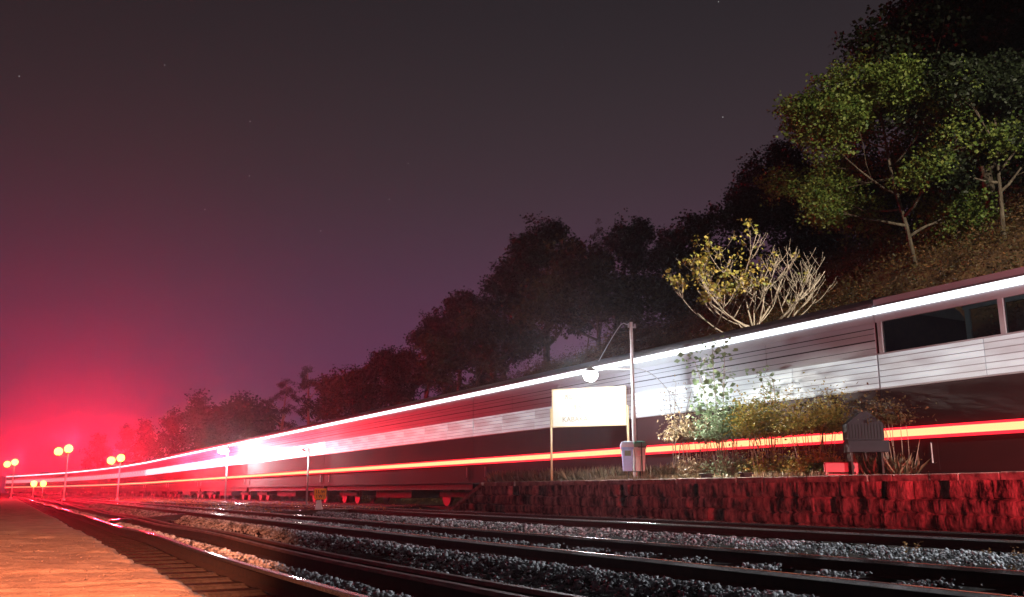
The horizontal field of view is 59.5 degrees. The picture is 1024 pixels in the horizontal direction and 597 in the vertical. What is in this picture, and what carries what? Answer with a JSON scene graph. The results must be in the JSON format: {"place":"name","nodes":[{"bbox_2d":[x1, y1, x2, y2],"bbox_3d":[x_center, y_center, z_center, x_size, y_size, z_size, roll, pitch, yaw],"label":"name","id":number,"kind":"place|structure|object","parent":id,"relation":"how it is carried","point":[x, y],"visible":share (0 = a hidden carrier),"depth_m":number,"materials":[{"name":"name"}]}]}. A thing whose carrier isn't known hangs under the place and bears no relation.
{"place":"outdoors","nodes":[
{"label":"outdoors","id":0,"kind":"place"},
{"bbox_2d":[0,499,206,596],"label":"platform paving","id":1,"kind":"structure","parent":0,"point":[19,519],"depth_m":6.93,"materials":[{"name":"brown stone"}]},
{"bbox_2d":[218,445,228,500],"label":"street lamp","id":2,"kind":"object","parent":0,"point":[222,450],"visible":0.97,"depth_m":69.50,"materials":[{"name":"metal"}]},
{"bbox_2d":[300,447,309,504],"bbox_3d":[-12.010,10.294,51.672,0.577,3.473,0.332,7,-14,-28],"label":"street lamp","id":3,"kind":"object","parent":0,"point":[302,452],"visible":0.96,"depth_m":51.79,"materials":[{"name":"metal"}]},
{"bbox_2d":[0,0,997,492],"label":"sky","id":4,"kind":"structure","parent":0,"point":[224,198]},
{"bbox_2d":[0,182,1023,596],"bbox_3d":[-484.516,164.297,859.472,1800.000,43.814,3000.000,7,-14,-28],"label":"ground","id":5,"kind":"structure","parent":0,"point":[988,264],"depth_m":36.57,"materials":[{"name":"soil"}]},
{"bbox_2d":[4,459,17,498],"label":"lamp post","id":6,"kind":"object","parent":5,"relation":"on","point":[7,464],"visible":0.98,"depth_m":111.84,"materials":[{"name":"white metal"}]},
{"bbox_2d":[44,471,73,494],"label":"railway coach","id":7,"kind":"object","parent":5,"relation":"on","point":[54,482],"visible":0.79,"depth_m":192.14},
{"bbox_2d":[54,445,72,501],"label":"lamp post","id":8,"kind":"object","parent":5,"relation":"on","point":[68,449],"visible":1,"depth_m":86.66,"materials":[{"name":"white metal"}]},
{"bbox_2d":[79,432,115,468],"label":"tree","id":9,"kind":"object","parent":5,"relation":"on","point":[99,441],"visible":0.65,"depth_m":557.84,"materials":[{"name":"green plant"}]},
{"bbox_2d":[82,467,115,495],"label":"railway coach","id":10,"kind":"object","parent":5,"relation":"on","point":[93,480],"visible":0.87,"depth_m":160.66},
{"bbox_2d":[107,454,124,500],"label":"lamp post","id":11,"kind":"object","parent":5,"relation":"on","point":[120,459],"visible":0.98,"depth_m":90.62,"materials":[{"name":"white metal"}]},
{"bbox_2d":[112,423,139,464],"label":"tree","id":12,"kind":"object","parent":5,"relation":"on","point":[127,434],"visible":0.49,"depth_m":524.34,"materials":[{"name":"green plant"}]},
{"bbox_2d":[129,415,169,462],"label":"tree","id":13,"kind":"object","parent":5,"relation":"on","point":[144,441],"visible":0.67,"depth_m":453.93,"materials":[{"name":"green plant"}]},
{"bbox_2d":[145,405,192,459],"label":"tree","id":14,"kind":"object","parent":5,"relation":"on","point":[165,439],"visible":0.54,"depth_m":388.76,"materials":[{"name":"green plant"}]},
{"bbox_2d":[167,388,213,454],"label":"tree","id":15,"kind":"object","parent":5,"relation":"on","point":[196,410],"visible":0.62,"depth_m":334.54,"materials":[{"name":"green plant"}]},
{"bbox_2d":[188,401,235,445],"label":"tree","id":16,"kind":"object","parent":5,"relation":"on","point":[208,428],"visible":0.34,"depth_m":296.36,"materials":[{"name":"green plant"}]},
{"bbox_2d":[196,390,273,442],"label":"tree","id":17,"kind":"object","parent":5,"relation":"on","point":[228,410],"visible":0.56,"depth_m":278.78,"materials":[{"name":"green plant"}]},
{"bbox_2d":[232,400,285,436],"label":"tree","id":18,"kind":"object","parent":5,"relation":"on","point":[251,420],"visible":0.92,"depth_m":258.88,"materials":[{"name":"green plant"}]},
{"bbox_2d":[98,495,420,512],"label":"line side weeds","id":19,"kind":"object","parent":5,"relation":"on","point":[167,501],"visible":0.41,"depth_m":45.39,"materials":[{"name":"plant"}]},
{"bbox_2d":[66,494,453,510],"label":"railway track","id":20,"kind":"structure","parent":5,"relation":"on","point":[425,507],"depth_m":57.26,"materials":[{"name":"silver metal"}]},
{"bbox_2d":[102,464,137,495],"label":"railway coach","id":21,"kind":"object","parent":20,"relation":"on","point":[110,480],"visible":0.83,"depth_m":145.17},
{"bbox_2d":[122,460,161,496],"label":"railway coach","id":22,"kind":"object","parent":20,"relation":"on","point":[134,476],"visible":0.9,"depth_m":128.01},
{"bbox_2d":[144,455,186,497],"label":"railway coach","id":23,"kind":"object","parent":20,"relation":"on","point":[156,476],"visible":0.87,"depth_m":111.00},
{"bbox_2d":[166,448,221,498],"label":"railway coach","id":24,"kind":"object","parent":20,"relation":"on","point":[184,472],"visible":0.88,"depth_m":94.00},
{"bbox_2d":[198,437,272,499],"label":"railway coach","id":25,"kind":"object","parent":20,"relation":"on","point":[211,479],"visible":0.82,"depth_m":76.95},
{"bbox_2d":[245,420,366,502],"bbox_3d":[-14.569,11.534,62.296,3.347,5.060,19.730,7,-14,-28],"label":"railway coach","id":26,"kind":"object","parent":20,"relation":"on","point":[277,461],"visible":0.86,"depth_m":60.00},
{"bbox_2d":[290,446,300,457],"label":"window","id":27,"kind":"structure","parent":26,"relation":"in","point":[295,451],"depth_m":58.52,"materials":[{"name":"grey"}]},
{"bbox_2d":[312,442,324,454],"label":"window","id":28,"kind":"structure","parent":26,"relation":"in","point":[318,448],"depth_m":54.24,"materials":[{"name":"grey"}]},
{"bbox_2d":[322,386,479,506],"bbox_3d":[-5.009,7.887,45.427,3.347,5.060,19.730,7,-14,-28],"label":"railway coach","id":29,"kind":"object","parent":20,"relation":"on","point":[422,448],"visible":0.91,"depth_m":42.66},
{"bbox_2d":[325,440,337,453],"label":"window","id":30,"kind":"structure","parent":29,"relation":"in","point":[330,446],"depth_m":52.12,"materials":[{"name":"grey"}]},
{"bbox_2d":[338,438,351,451],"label":"window","id":31,"kind":"structure","parent":29,"relation":"in","point":[344,445],"depth_m":50.06,"materials":[{"name":"grey"}]},
{"bbox_2d":[352,435,367,450],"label":"window","id":32,"kind":"structure","parent":29,"relation":"in","point":[361,442],"depth_m":47.95,"materials":[{"name":"grey"}]},
{"bbox_2d":[368,433,384,448],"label":"window","id":33,"kind":"structure","parent":29,"relation":"in","point":[374,440],"depth_m":45.81,"materials":[{"name":"grey"}]},
{"bbox_2d":[385,430,403,446],"bbox_3d":[-5.756,6.832,43.772,0.034,0.709,2.459,7,-14,-28],"label":"window","id":34,"kind":"structure","parent":29,"relation":"in","point":[393,438],"depth_m":43.72,"materials":[{"name":"grey"}]},
{"bbox_2d":[403,426,424,443],"bbox_3d":[-4.563,6.377,41.666,0.034,0.709,2.458,7,-14,-28],"label":"window","id":35,"kind":"structure","parent":29,"relation":"in","point":[412,435],"depth_m":41.61,"materials":[{"name":"grey"}]},
{"bbox_2d":[424,423,447,441],"bbox_3d":[-3.370,5.922,39.560,0.034,0.709,2.459,7,-14,-28],"label":"window","id":36,"kind":"structure","parent":29,"relation":"in","point":[436,432],"depth_m":39.51,"materials":[{"name":"grey"}]},
{"bbox_2d":[447,419,472,438],"bbox_3d":[-2.177,5.467,37.455,0.034,0.709,2.459,7,-14,-28],"label":"window","id":37,"kind":"structure","parent":29,"relation":"in","point":[463,428],"depth_m":37.40,"materials":[{"name":"grey"}]},
{"bbox_2d":[459,465,468,480],"bbox_3d":[-1.979,7.151,36.672,0.061,0.640,0.850,7,-14,-28],"label":"door","id":38,"kind":"structure","parent":29,"relation":"in","point":[464,469],"depth_m":36.65,"materials":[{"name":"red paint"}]},
{"bbox_2d":[470,295,963,482],"bbox_3d":[4.550,4.240,28.557,3.347,5.060,19.730,7,-14,-28],"label":"railway coach","id":39,"kind":"object","parent":20,"relation":"on","point":[835,346],"visible":0.35,"depth_m":25.00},
{"bbox_2d":[477,464,486,480],"bbox_3d":[-1.189,6.849,35.278,0.061,0.640,0.850,7,-14,-28],"label":"door","id":40,"kind":"structure","parent":39,"relation":"in","point":[481,468],"depth_m":35.33,"materials":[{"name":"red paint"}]},
{"bbox_2d":[473,414,501,435],"bbox_3d":[-0.969,5.006,35.324,0.034,0.709,2.459,7,-14,-28],"label":"window","id":41,"kind":"structure","parent":39,"relation":"in","point":[487,425],"depth_m":35.29,"materials":[{"name":"grey metal"}]},
{"bbox_2d":[502,409,534,432],"bbox_3d":[0.224,4.551,33.218,0.034,0.709,2.459,7,-14,-28],"label":"window","id":42,"kind":"structure","parent":39,"relation":"in","point":[521,420],"depth_m":33.17,"materials":[{"name":"grey metal"}]},
{"bbox_2d":[534,406,551,428],"bbox_3d":[1.417,4.095,31.113,0.034,0.709,2.459,7,-14,-28],"label":"window","id":43,"kind":"structure","parent":39,"relation":"in","point":[542,415],"depth_m":31.69,"materials":[{"name":"grey"}]},
{"bbox_2d":[627,389,664,417],"bbox_3d":[3.803,3.185,26.902,0.034,0.709,2.458,7,-14,-28],"label":"window","id":44,"kind":"structure","parent":39,"relation":"in","point":[646,403],"depth_m":26.49,"materials":[{"name":"grey"}]},
{"bbox_2d":[664,380,722,412],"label":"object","id":45,"kind":"structure","parent":39,"relation":"in","point":[682,390],"depth_m":24.98,"materials":[{"name":"grey"}]},
{"bbox_2d":[722,369,793,405],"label":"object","id":46,"kind":"structure","parent":39,"relation":"in","point":[785,376],"depth_m":22.62,"materials":[{"name":"grey metal"}]},
{"bbox_2d":[792,356,878,397],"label":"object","id":47,"kind":"structure","parent":39,"relation":"in","point":[863,370],"depth_m":20.48,"materials":[{"name":"grey metal"}]},
{"bbox_2d":[839,443,871,462],"bbox_3d":[7.580,3.503,19.802,0.061,0.640,0.850,7,-14,-28],"label":"door","id":48,"kind":"structure","parent":39,"relation":"in","point":[840,444],"depth_m":20.04,"materials":[{"name":"red paint"}]},
{"bbox_2d":[872,267,1023,473],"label":"railway coach","id":49,"kind":"object","parent":20,"relation":"on","point":[971,386],"visible":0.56,"depth_m":17.96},
{"bbox_2d":[901,438,939,469],"bbox_3d":[8.370,3.202,18.408,0.061,0.640,0.850,7,-14,-28],"label":"door","id":50,"kind":"structure","parent":49,"relation":"in","point":[929,446],"depth_m":18.33,"materials":[{"name":"red paint"}]},
{"bbox_2d":[878,339,986,387],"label":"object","id":51,"kind":"structure","parent":49,"relation":"in","point":[967,358],"depth_m":18.36,"materials":[{"name":"grey metal"}]},
{"bbox_2d":[983,332,1023,374],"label":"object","id":52,"kind":"structure","parent":49,"relation":"in","point":[1005,353],"depth_m":17.05,"materials":[{"name":"grey metal"}]},
{"bbox_2d":[259,378,302,430],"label":"tree","id":53,"kind":"object","parent":5,"relation":"on","point":[286,391],"visible":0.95,"depth_m":176.69,"materials":[{"name":"green plant"}]},
{"bbox_2d":[13,494,584,596],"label":"railway track","id":54,"kind":"structure","parent":5,"relation":"on","point":[202,572],"depth_m":8.83,"materials":[{"name":"black metal"}]},
{"bbox_2d":[5,474,33,494],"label":"railway coach","id":55,"kind":"object","parent":54,"relation":"on","point":[18,483],"visible":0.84,"depth_m":221.78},
{"bbox_2d":[108,513,184,523],"bbox_3d":[-9.478,5.894,23.532,0.600,0.340,6.312,1,-12,-5],"label":"crossing rail","id":56,"kind":"object","parent":54,"relation":"on","point":[167,518],"visible":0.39,"depth_m":24.28,"materials":[{"name":"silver metal"}]},
{"bbox_2d":[290,366,326,424],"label":"tree","id":57,"kind":"object","parent":5,"relation":"on","point":[305,384],"visible":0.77,"depth_m":159.72,"materials":[{"name":"green plant"}]},
{"bbox_2d":[314,488,326,509],"bbox_3d":[-7.259,7.703,33.883,0.450,1.021,0.165,0,-12,0],"label":"track marker","id":58,"kind":"object","parent":5,"relation":"on","point":[320,493],"visible":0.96,"depth_m":33.90,"materials":[{"name":"orange paint"}]},
{"bbox_2d":[298,382,358,423],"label":"tree","id":59,"kind":"object","parent":5,"relation":"on","point":[317,404],"visible":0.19,"depth_m":162.67,"materials":[{"name":"green plant"}]},
{"bbox_2d":[159,364,542,456],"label":"scrub","id":60,"kind":"object","parent":5,"relation":"on","point":[240,436],"visible":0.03,"depth_m":218.46,"materials":[{"name":"green plant"}]},
{"bbox_2d":[312,364,393,419],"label":"tree","id":61,"kind":"object","parent":5,"relation":"on","point":[332,386],"visible":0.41,"depth_m":124.00,"materials":[{"name":"green plant"}]},
{"bbox_2d":[341,344,423,413],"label":"tree","id":62,"kind":"object","parent":5,"relation":"on","point":[364,398],"visible":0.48,"depth_m":109.31,"materials":[{"name":"green plant"}]},
{"bbox_2d":[375,306,472,405],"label":"tree","id":63,"kind":"object","parent":5,"relation":"on","point":[398,391],"visible":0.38,"depth_m":105.02,"materials":[{"name":"green plant"}]},
{"bbox_2d":[400,286,508,390],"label":"tree","id":64,"kind":"object","parent":5,"relation":"on","point":[443,331],"visible":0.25,"depth_m":97.32,"materials":[{"name":"green plant"}]},
{"bbox_2d":[410,299,557,393],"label":"tree","id":65,"kind":"object","parent":5,"relation":"on","point":[481,329],"visible":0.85,"depth_m":75.72,"materials":[{"name":"green plant"}]},
{"bbox_2d":[444,259,537,380],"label":"tree","id":66,"kind":"object","parent":5,"relation":"on","point":[507,298],"visible":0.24,"depth_m":89.18,"materials":[{"name":"green plant"}]},
{"bbox_2d":[24,494,1023,596],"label":"railway track","id":67,"kind":"structure","parent":5,"relation":"on","point":[887,573],"depth_m":9.18,"materials":[{"name":"black metal"}]},
{"bbox_2d":[24,472,53,494],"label":"railway coach","id":68,"kind":"object","parent":67,"relation":"on","point":[38,478],"visible":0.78,"depth_m":207.93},
{"bbox_2d":[41,498,281,511],"bbox_3d":[-31.972,16.110,70.788,0.600,0.340,78.171,8,-15,-33],"label":"crossing rail","id":69,"kind":"object","parent":67,"relation":"on","point":[163,503],"visible":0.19,"depth_m":53.37,"materials":[{"name":"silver metal"}]},
{"bbox_2d":[47,494,1023,562],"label":"railway track","id":70,"kind":"structure","parent":5,"relation":"on","point":[997,543],"depth_m":16.65,"materials":[{"name":"black metal"}]},
{"bbox_2d":[63,469,94,495],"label":"railway coach","id":71,"kind":"object","parent":70,"relation":"on","point":[74,480],"visible":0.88,"depth_m":175.94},
{"bbox_2d":[270,505,440,516],"bbox_3d":[-5.667,8.798,36.967,0.600,0.340,15.817,-4,-13,16],"label":"crossing rail","id":72,"kind":"object","parent":70,"relation":"on","point":[302,512],"visible":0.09,"depth_m":33.09,"materials":[{"name":"silver metal"}]},
{"bbox_2d":[483,211,616,366],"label":"tree","id":73,"kind":"object","parent":5,"relation":"on","point":[528,255],"visible":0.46,"depth_m":81.49,"materials":[{"name":"green plant"}]},
{"bbox_2d":[499,228,662,350],"bbox_3d":[5.537,-0.189,64.564,11.130,8.538,11.770,-5,-13,23],"label":"tree","id":74,"kind":"object","parent":5,"relation":"on","point":[579,268],"visible":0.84,"depth_m":63.00,"materials":[{"name":"green plant"}]},
{"bbox_2d":[587,218,608,350],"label":"tree","id":75,"kind":"object","parent":5,"relation":"on","point":[598,233],"visible":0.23,"depth_m":88.32,"materials":[{"name":"green plant"}]},
{"bbox_2d":[208,158,1023,501],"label":"undergrowth","id":76,"kind":"object","parent":5,"relation":"on","point":[806,292],"visible":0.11,"depth_m":47.76,"materials":[{"name":"green plant"}]},
{"bbox_2d":[579,208,671,327],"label":"tree","id":77,"kind":"object","parent":5,"relation":"on","point":[627,243],"visible":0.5,"depth_m":73.96,"materials":[{"name":"green plant"}]},
{"bbox_2d":[565,244,751,331],"bbox_3d":[9.676,-0.297,62.502,12.036,6.036,11.780,4,-13,-17],"label":"tree","id":78,"kind":"object","parent":5,"relation":"on","point":[668,296],"visible":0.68,"depth_m":61.06,"materials":[{"name":"green plant"}]},
{"bbox_2d":[646,209,733,306],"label":"tree","id":79,"kind":"object","parent":5,"relation":"on","point":[682,235],"visible":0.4,"depth_m":66.34,"materials":[{"name":"green plant"}]},
{"bbox_2d":[362,182,1023,502],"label":"bracken","id":80,"kind":"object","parent":5,"relation":"on","point":[928,247],"visible":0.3,"depth_m":45.58,"materials":[{"name":"plant"}]},
{"bbox_2d":[654,228,796,296],"bbox_3d":[13.783,-1.888,60.211,8.605,5.416,8.809,0,-12,1],"label":"tree","id":81,"kind":"object","parent":5,"relation":"on","point":[683,270],"visible":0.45,"depth_m":58.72,"materials":[{"name":"green plant"}]},
{"bbox_2d":[448,471,1023,533],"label":"stone platform","id":82,"kind":"structure","parent":5,"relation":"on","point":[985,502],"depth_m":18.26,"materials":[{"name":"stone"}]},
{"bbox_2d":[550,386,629,480],"bbox_3d":[2.323,4.091,27.006,2.513,2.808,0.072,-5,-13,23],"label":"station name board","id":83,"kind":"object","parent":82,"relation":"on","point":[590,406],"visible":1,"depth_m":27.16,"materials":[{"name":"beige ceramic"}]},
{"bbox_2d":[583,322,683,477],"bbox_3d":[3.364,2.836,25.063,2.747,4.440,0.420,-3,-13,14],"label":"lamp pole","id":84,"kind":"object","parent":82,"relation":"on","point":[590,374],"visible":0.95,"depth_m":25.29,"materials":[{"name":"white metal"}]},
{"bbox_2d":[628,442,644,478],"bbox_3d":[3.310,4.385,24.136,0.620,1.020,0.360,0,-12,0],"label":"bin stand","id":85,"kind":"object","parent":82,"relation":"on","point":[641,447],"visible":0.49,"depth_m":24.05,"materials":[{"name":"black paint"}]},
{"bbox_2d":[620,441,633,470],"bbox_3d":[3.110,4.248,24.165,0.350,0.800,0.308,0,-12,0],"label":"litter bin","id":86,"kind":"object","parent":85,"relation":"hanging from","point":[626,447],"visible":1,"depth_m":24.06,"materials":[{"name":"blue plastic"}]},
{"bbox_2d":[633,441,646,470],"bbox_3d":[3.445,4.248,24.165,0.350,0.800,0.308,0,-12,0],"label":"litter bin","id":87,"kind":"object","parent":85,"relation":"hanging from","point":[637,457],"visible":0.98,"depth_m":24.06,"materials":[{"name":"green plastic"}]},
{"bbox_2d":[657,374,702,467],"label":"sapling","id":88,"kind":"object","parent":82,"relation":"on","point":[678,418],"visible":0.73,"depth_m":24.19,"materials":[{"name":"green plant"}]},
{"bbox_2d":[483,451,930,481],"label":"tall grass","id":89,"kind":"structure","parent":82,"relation":"on","point":[599,472],"depth_m":25.81,"materials":[{"name":"green plant"}]},
{"bbox_2d":[674,335,748,466],"bbox_3d":[5.008,2.722,22.496,1.870,3.602,1.368,-9,-15,36],"label":"sapling","id":90,"kind":"object","parent":82,"relation":"on","point":[711,380],"visible":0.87,"depth_m":22.44,"materials":[{"name":"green plant"}]},
{"bbox_2d":[720,381,806,476],"bbox_3d":[5.894,3.086,20.905,1.789,2.378,1.881,7,-14,-28],"label":"bush","id":91,"kind":"object","parent":82,"relation":"on","point":[749,429],"visible":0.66,"depth_m":20.81,"materials":[{"name":"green plant"}]},
{"bbox_2d":[756,372,859,475],"bbox_3d":[6.579,2.817,19.821,2.016,2.425,1.830,2,-12,-9],"label":"bush","id":92,"kind":"object","parent":82,"relation":"on","point":[825,425],"visible":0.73,"depth_m":19.62,"materials":[{"name":"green plant"}]},
{"bbox_2d":[823,462,858,475],"bbox_3d":[6.766,3.516,18.410,0.680,0.300,0.110,-1,-12,6],"label":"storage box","id":93,"kind":"object","parent":82,"relation":"on","point":[836,467],"visible":0.85,"depth_m":18.38,"materials":[{"name":"red paint"}]},
{"bbox_2d":[842,412,889,474],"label":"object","id":94,"kind":"object","parent":82,"relation":"on","point":[861,435],"visible":0.94,"depth_m":18.26,"materials":[{"name":"grey metal"}]},
{"bbox_2d":[838,382,936,474],"bbox_3d":[7.719,2.723,18.547,1.624,2.024,1.566,1,-12,-5],"label":"bush","id":95,"kind":"object","parent":82,"relation":"on","point":[884,419],"visible":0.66,"depth_m":18.45,"materials":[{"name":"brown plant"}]},
{"bbox_2d":[662,218,836,332],"bbox_3d":[8.188,2.048,30.096,6.028,9.688,3.935,-2,-12,9],"label":"bare tree","id":96,"kind":"object","parent":5,"relation":"on","point":[713,290],"visible":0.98,"depth_m":30.64,"materials":[{"name":"yellow plant"}]},
{"bbox_2d":[696,137,868,269],"bbox_3d":[19.259,-6.186,63.029,12.016,10.641,8.386,-5,-13,23],"label":"tree","id":97,"kind":"object","parent":5,"relation":"on","point":[742,203],"visible":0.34,"depth_m":62.13,"materials":[{"name":"green plant"}]},
{"bbox_2d":[751,143,936,258],"bbox_3d":[20.695,-6.013,55.868,10.902,7.175,13.598,7,-14,-28],"label":"tree","id":98,"kind":"object","parent":5,"relation":"on","point":[790,221],"visible":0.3,"depth_m":55.60,"materials":[{"name":"green plant"}]},
{"bbox_2d":[762,185,940,276],"bbox_3d":[24.309,-4.544,62.516,12.325,7.692,13.850,7,-14,-28],"label":"tree","id":99,"kind":"object","parent":5,"relation":"on","point":[833,232],"visible":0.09,"depth_m":62.45,"materials":[{"name":"green plant"}]},
{"bbox_2d":[749,36,1023,266],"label":"tree","id":100,"kind":"object","parent":5,"relation":"on","point":[833,115],"visible":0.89,"depth_m":38.79,"materials":[{"name":"green plant"}]},
{"bbox_2d":[829,0,1023,226],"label":"tree","id":101,"kind":"object","parent":5,"relation":"on","point":[878,36],"visible":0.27,"depth_m":40.34,"materials":[{"name":"green plant"}]},
{"bbox_2d":[843,125,1022,244],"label":"tree","id":102,"kind":"object","parent":5,"relation":"on","point":[909,220],"visible":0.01,"depth_m":61.53,"materials":[{"name":"green plant"}]},
{"bbox_2d":[860,0,1023,146],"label":"tree","id":103,"kind":"object","parent":5,"relation":"on","point":[986,37],"visible":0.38,"depth_m":41.12,"materials":[{"name":"green plant"}]},
{"bbox_2d":[884,44,1023,240],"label":"tree","id":104,"kind":"object","parent":5,"relation":"on","point":[1003,87],"visible":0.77,"depth_m":36.12,"materials":[{"name":"green plant"}]},
{"bbox_2d":[907,119,1022,204],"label":"tree","id":105,"kind":"object","parent":5,"relation":"on","point":[1013,161],"visible":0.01,"depth_m":60.91,"materials":[{"name":"green plant"}]},
{"bbox_2d":[69,501,1023,596],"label":"gravel","id":106,"kind":"structure","parent":0,"point":[665,585],"depth_m":10.92,"materials":[{"name":"grey gravel"}]},
{"bbox_2d":[656,402,732,478],"bbox_3d":[4.770,3.705,22.991,1.865,2.067,2.013,7,-14,-28],"label":"bush","id":107,"kind":"object","parent":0,"point":[682,435],"visible":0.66,"depth_m":22.86,"materials":[{"name":"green plant"}]},
{"bbox_2d":[586,470,862,479],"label":"dry grass","id":108,"kind":"structure","parent":0,"point":[762,474],"depth_m":21.25,"materials":[{"name":"plant"}]},
{"bbox_2d":[685,386,783,477],"bbox_3d":[5.451,3.276,21.744,1.930,2.378,2.187,7,-14,-28],"label":"bush","id":109,"kind":"object","parent":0,"point":[715,434],"visible":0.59,"depth_m":21.75,"materials":[{"name":"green plant"}]},
{"bbox_2d":[737,362,791,460],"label":"sapling","id":110,"kind":"object","parent":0,"point":[768,383],"visible":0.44,"depth_m":21.59,"materials":[{"name":"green plant"}]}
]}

